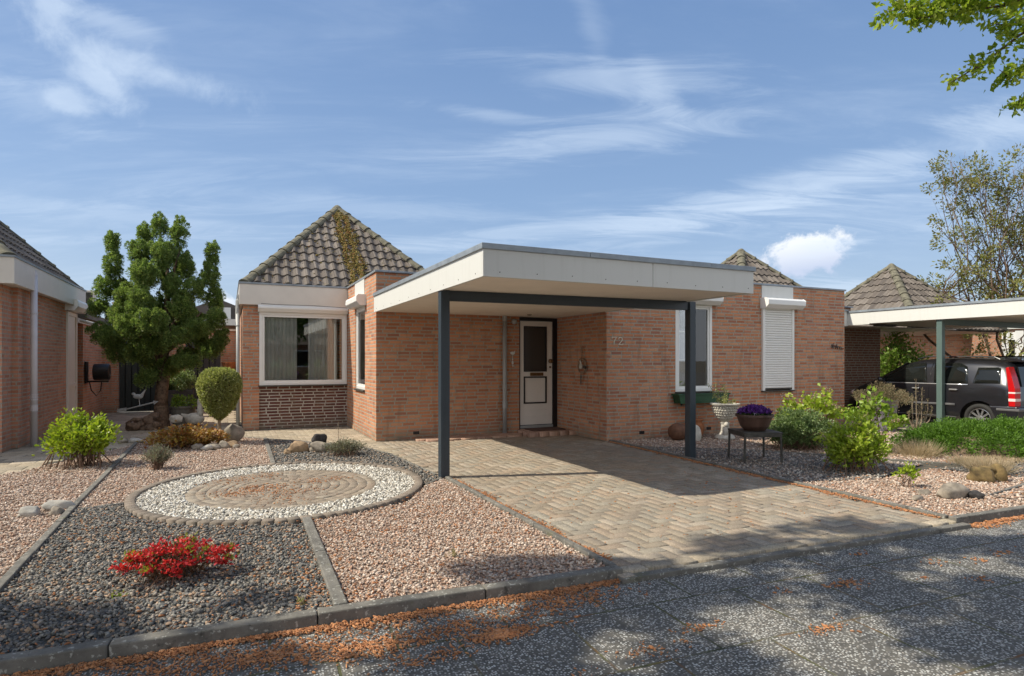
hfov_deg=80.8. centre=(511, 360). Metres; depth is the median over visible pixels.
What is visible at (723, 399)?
urn plant
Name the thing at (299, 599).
weed
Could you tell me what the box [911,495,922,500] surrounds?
garden stone
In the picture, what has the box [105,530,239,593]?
azalea
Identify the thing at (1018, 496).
gravel
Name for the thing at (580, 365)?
door wreath
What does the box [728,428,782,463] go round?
plant table
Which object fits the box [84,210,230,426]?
conifer tree
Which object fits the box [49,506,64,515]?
garden stone
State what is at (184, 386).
raised planter
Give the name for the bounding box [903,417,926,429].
grey shrub
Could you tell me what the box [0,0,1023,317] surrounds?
sky
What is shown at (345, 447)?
lavender
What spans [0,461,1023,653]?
bud scales
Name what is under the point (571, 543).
kerb
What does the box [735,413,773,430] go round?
flower bowl
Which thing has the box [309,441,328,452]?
garden stone
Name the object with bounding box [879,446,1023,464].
dry lawn
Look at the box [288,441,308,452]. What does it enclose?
garden stone
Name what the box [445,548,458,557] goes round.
weed
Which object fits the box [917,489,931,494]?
garden stone
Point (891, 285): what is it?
neighbour house
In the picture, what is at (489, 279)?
carport
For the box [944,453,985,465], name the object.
grass tuft
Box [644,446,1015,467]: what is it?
kerb
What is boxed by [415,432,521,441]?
curb
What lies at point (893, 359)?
laurel shrub
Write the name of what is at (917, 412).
fan shrub
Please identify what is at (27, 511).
garden stone
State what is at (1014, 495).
gravel bed
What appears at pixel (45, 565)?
gravel
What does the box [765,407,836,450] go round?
skimmia bush
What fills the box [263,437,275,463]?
kerb
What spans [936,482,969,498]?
garden stone
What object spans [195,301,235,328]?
house
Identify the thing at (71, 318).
window
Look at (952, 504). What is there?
gravel
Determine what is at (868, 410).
hydrangea bush
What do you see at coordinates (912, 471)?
photinia shrub
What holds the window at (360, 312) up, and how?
in the bungalow
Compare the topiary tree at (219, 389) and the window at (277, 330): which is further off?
the window at (277, 330)
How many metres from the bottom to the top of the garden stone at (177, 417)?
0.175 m
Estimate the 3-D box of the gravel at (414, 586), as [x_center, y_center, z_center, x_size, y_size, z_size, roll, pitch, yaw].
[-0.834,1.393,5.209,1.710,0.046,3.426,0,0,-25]
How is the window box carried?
attached to the bungalow
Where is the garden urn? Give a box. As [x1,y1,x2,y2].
[710,402,739,439]
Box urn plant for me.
[707,383,735,403]
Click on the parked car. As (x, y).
(991, 387)
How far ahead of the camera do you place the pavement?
3.25 m
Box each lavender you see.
[139,442,174,470]
[322,437,367,457]
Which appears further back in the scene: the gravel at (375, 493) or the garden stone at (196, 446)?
the garden stone at (196, 446)
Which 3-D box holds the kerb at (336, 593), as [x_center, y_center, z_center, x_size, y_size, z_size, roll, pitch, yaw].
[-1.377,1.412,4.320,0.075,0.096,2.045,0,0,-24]
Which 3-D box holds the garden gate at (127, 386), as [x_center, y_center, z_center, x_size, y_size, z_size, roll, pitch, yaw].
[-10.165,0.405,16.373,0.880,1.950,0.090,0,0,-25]
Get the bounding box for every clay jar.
[668,423,684,439]
[696,418,704,434]
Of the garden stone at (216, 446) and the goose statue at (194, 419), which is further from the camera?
the goose statue at (194, 419)
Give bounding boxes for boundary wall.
[103,329,235,412]
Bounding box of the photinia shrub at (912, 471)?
[890,461,920,486]
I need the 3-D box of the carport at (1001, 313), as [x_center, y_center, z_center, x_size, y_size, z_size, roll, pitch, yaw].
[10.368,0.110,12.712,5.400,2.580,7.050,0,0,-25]
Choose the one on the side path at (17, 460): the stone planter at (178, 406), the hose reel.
the stone planter at (178, 406)
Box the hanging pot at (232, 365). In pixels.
[221,362,235,369]
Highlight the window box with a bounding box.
[671,392,730,405]
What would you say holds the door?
in the bungalow
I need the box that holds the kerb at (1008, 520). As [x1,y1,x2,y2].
[453,441,1023,559]
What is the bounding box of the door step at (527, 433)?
[517,427,574,437]
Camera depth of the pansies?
8.30 m
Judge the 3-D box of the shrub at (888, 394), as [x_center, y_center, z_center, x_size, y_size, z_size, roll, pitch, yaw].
[7.364,0.885,11.795,1.398,1.030,0.968,0,0,-25]
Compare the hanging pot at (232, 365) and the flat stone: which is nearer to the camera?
the flat stone
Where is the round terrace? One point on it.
(195, 495)
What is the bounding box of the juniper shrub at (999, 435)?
[888,413,1023,457]
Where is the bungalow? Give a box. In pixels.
[235,205,845,441]
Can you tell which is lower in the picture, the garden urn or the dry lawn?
the dry lawn
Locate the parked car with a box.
[848,356,1023,422]
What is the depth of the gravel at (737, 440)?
9.96 m
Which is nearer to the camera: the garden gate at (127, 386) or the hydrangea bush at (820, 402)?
the hydrangea bush at (820, 402)
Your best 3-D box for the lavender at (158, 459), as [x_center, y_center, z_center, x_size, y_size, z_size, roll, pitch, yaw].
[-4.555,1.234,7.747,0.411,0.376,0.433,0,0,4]
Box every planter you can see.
[168,369,196,413]
[169,393,197,425]
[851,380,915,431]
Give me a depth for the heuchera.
9.54 m
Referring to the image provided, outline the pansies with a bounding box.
[736,403,772,415]
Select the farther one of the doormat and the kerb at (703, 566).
the doormat
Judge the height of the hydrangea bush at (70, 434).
0.809 m
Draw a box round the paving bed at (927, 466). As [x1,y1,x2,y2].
[45,409,1020,522]
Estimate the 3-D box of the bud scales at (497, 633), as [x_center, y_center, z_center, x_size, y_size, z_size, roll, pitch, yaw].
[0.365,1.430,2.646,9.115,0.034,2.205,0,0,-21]
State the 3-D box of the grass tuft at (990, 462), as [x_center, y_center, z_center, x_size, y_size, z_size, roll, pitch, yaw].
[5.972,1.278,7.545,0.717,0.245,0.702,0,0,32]
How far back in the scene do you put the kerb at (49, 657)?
3.19 m
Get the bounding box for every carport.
[373,242,755,477]
[844,297,1023,421]
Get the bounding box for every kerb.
[0,442,137,592]
[0,565,622,675]
[76,502,123,509]
[124,461,422,525]
[244,437,437,475]
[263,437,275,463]
[302,517,347,605]
[425,477,441,484]
[445,476,615,565]
[453,441,1023,559]
[609,439,948,518]
[617,522,970,583]
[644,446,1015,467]
[949,505,1023,523]
[985,483,1023,495]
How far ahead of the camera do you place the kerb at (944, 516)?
6.67 m
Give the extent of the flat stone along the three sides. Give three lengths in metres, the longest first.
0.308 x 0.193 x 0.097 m
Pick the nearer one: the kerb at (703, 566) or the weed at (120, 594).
the weed at (120, 594)
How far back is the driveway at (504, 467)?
6.07 m
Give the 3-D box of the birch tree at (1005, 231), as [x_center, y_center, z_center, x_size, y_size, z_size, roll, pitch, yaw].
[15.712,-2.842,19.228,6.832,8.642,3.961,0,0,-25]
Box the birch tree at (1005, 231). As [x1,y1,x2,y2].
[917,142,1023,357]
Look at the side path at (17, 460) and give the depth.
9.96 m
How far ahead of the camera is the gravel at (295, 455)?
8.60 m
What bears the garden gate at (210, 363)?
attached to the boundary wall
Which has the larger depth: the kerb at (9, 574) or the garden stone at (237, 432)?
the garden stone at (237, 432)
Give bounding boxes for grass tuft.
[890,435,948,456]
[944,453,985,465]
[955,453,1022,473]
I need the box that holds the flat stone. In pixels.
[696,425,701,440]
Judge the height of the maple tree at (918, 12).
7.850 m
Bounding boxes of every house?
[0,221,108,452]
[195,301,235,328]
[844,263,1009,415]
[880,328,1023,359]
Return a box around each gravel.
[0,445,130,574]
[0,503,332,652]
[77,437,269,507]
[135,463,414,519]
[267,438,438,484]
[313,478,604,602]
[618,425,1014,462]
[639,445,920,481]
[801,468,1023,515]
[940,459,1023,476]
[994,485,1023,501]
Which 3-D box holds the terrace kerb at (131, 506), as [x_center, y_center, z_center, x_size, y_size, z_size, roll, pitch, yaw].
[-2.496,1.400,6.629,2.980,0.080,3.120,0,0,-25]
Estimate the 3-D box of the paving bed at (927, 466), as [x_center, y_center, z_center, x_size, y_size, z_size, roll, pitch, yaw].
[-2.463,1.418,13.427,31.000,0.001,21.612,0,0,-25]
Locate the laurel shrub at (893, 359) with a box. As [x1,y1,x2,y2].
[880,332,932,375]
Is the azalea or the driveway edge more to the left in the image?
the azalea
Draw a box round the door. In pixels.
[520,321,552,427]
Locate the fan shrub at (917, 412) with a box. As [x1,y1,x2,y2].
[907,379,932,428]
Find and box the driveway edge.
[621,518,955,572]
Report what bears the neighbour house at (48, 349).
on the paving bed at (927, 466)
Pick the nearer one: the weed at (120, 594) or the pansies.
the weed at (120, 594)
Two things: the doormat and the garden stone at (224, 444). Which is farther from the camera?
the doormat
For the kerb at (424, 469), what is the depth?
8.90 m
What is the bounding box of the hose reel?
[85,362,110,395]
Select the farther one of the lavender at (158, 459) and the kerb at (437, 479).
the lavender at (158, 459)
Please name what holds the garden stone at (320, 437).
on the gravel at (295, 455)
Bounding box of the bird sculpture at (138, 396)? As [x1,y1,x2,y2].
[117,390,157,412]
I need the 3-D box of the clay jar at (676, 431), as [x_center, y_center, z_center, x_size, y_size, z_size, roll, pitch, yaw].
[2.936,1.250,10.584,0.360,0.313,0.330,0,0,-25]
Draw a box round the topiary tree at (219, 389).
[195,366,242,443]
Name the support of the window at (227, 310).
in the house at (229, 309)
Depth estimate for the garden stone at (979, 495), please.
6.07 m
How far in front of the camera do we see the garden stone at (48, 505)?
5.64 m
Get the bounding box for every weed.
[111,590,127,598]
[297,594,306,604]
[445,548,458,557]
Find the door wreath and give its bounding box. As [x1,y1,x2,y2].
[577,346,586,384]
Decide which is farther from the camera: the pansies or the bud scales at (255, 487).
the pansies
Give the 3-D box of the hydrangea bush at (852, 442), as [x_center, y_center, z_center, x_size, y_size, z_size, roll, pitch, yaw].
[4.331,1.018,7.649,1.003,0.832,0.836,0,0,-25]
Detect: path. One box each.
[0,409,241,474]
[244,426,420,463]
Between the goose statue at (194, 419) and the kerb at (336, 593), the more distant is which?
the goose statue at (194, 419)
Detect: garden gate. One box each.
[119,339,156,411]
[186,343,220,408]
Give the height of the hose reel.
0.810 m
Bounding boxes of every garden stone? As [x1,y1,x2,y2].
[17,506,39,516]
[41,500,75,510]
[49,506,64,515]
[116,437,128,443]
[129,438,143,442]
[169,414,182,422]
[191,443,202,449]
[200,445,212,450]
[210,444,220,449]
[219,440,229,448]
[224,424,244,441]
[228,440,237,447]
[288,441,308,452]
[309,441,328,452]
[311,434,326,442]
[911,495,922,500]
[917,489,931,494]
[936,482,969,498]
[967,490,985,499]
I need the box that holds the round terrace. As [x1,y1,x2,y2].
[185,470,375,509]
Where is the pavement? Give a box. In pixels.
[47,519,1023,675]
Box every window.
[66,311,76,419]
[222,307,230,318]
[258,312,347,386]
[354,306,364,391]
[675,305,713,392]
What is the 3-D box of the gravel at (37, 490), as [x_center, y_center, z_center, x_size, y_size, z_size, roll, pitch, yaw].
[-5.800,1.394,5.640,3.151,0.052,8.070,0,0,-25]
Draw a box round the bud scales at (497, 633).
[0,546,1016,675]
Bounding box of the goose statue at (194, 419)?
[181,398,204,426]
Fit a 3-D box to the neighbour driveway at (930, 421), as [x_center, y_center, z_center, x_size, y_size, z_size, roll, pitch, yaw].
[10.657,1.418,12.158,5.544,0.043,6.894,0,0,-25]
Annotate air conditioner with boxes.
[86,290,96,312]
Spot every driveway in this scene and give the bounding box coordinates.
[375,435,940,577]
[844,418,935,429]
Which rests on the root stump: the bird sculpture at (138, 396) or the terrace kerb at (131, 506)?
the bird sculpture at (138, 396)
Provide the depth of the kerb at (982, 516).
5.41 m
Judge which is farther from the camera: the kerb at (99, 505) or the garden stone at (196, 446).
the garden stone at (196, 446)
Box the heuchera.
[136,420,230,450]
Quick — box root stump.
[125,412,163,430]
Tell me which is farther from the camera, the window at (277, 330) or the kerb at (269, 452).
the window at (277, 330)
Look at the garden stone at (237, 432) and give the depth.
10.34 m
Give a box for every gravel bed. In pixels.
[992,488,1023,500]
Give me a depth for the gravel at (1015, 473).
7.70 m
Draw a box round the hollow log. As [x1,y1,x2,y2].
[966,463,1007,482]
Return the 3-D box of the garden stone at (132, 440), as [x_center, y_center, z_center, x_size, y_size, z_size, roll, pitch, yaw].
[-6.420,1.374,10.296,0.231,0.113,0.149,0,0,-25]
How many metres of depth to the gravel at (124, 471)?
8.02 m
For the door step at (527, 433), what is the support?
on the driveway at (504, 467)
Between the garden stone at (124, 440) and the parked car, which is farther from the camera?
the parked car
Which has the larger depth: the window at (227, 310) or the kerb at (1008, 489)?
the window at (227, 310)
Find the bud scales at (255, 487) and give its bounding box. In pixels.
[187,472,359,506]
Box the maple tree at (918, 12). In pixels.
[868,0,1023,117]
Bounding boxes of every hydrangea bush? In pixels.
[32,407,122,469]
[767,383,848,446]
[812,407,893,476]
[837,385,909,440]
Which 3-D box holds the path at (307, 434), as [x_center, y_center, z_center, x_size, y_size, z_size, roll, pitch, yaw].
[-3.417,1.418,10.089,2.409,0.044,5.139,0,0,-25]
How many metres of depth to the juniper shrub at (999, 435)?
9.13 m
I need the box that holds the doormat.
[525,427,565,430]
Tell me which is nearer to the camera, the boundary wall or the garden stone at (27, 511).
the garden stone at (27, 511)
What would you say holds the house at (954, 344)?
on the ground

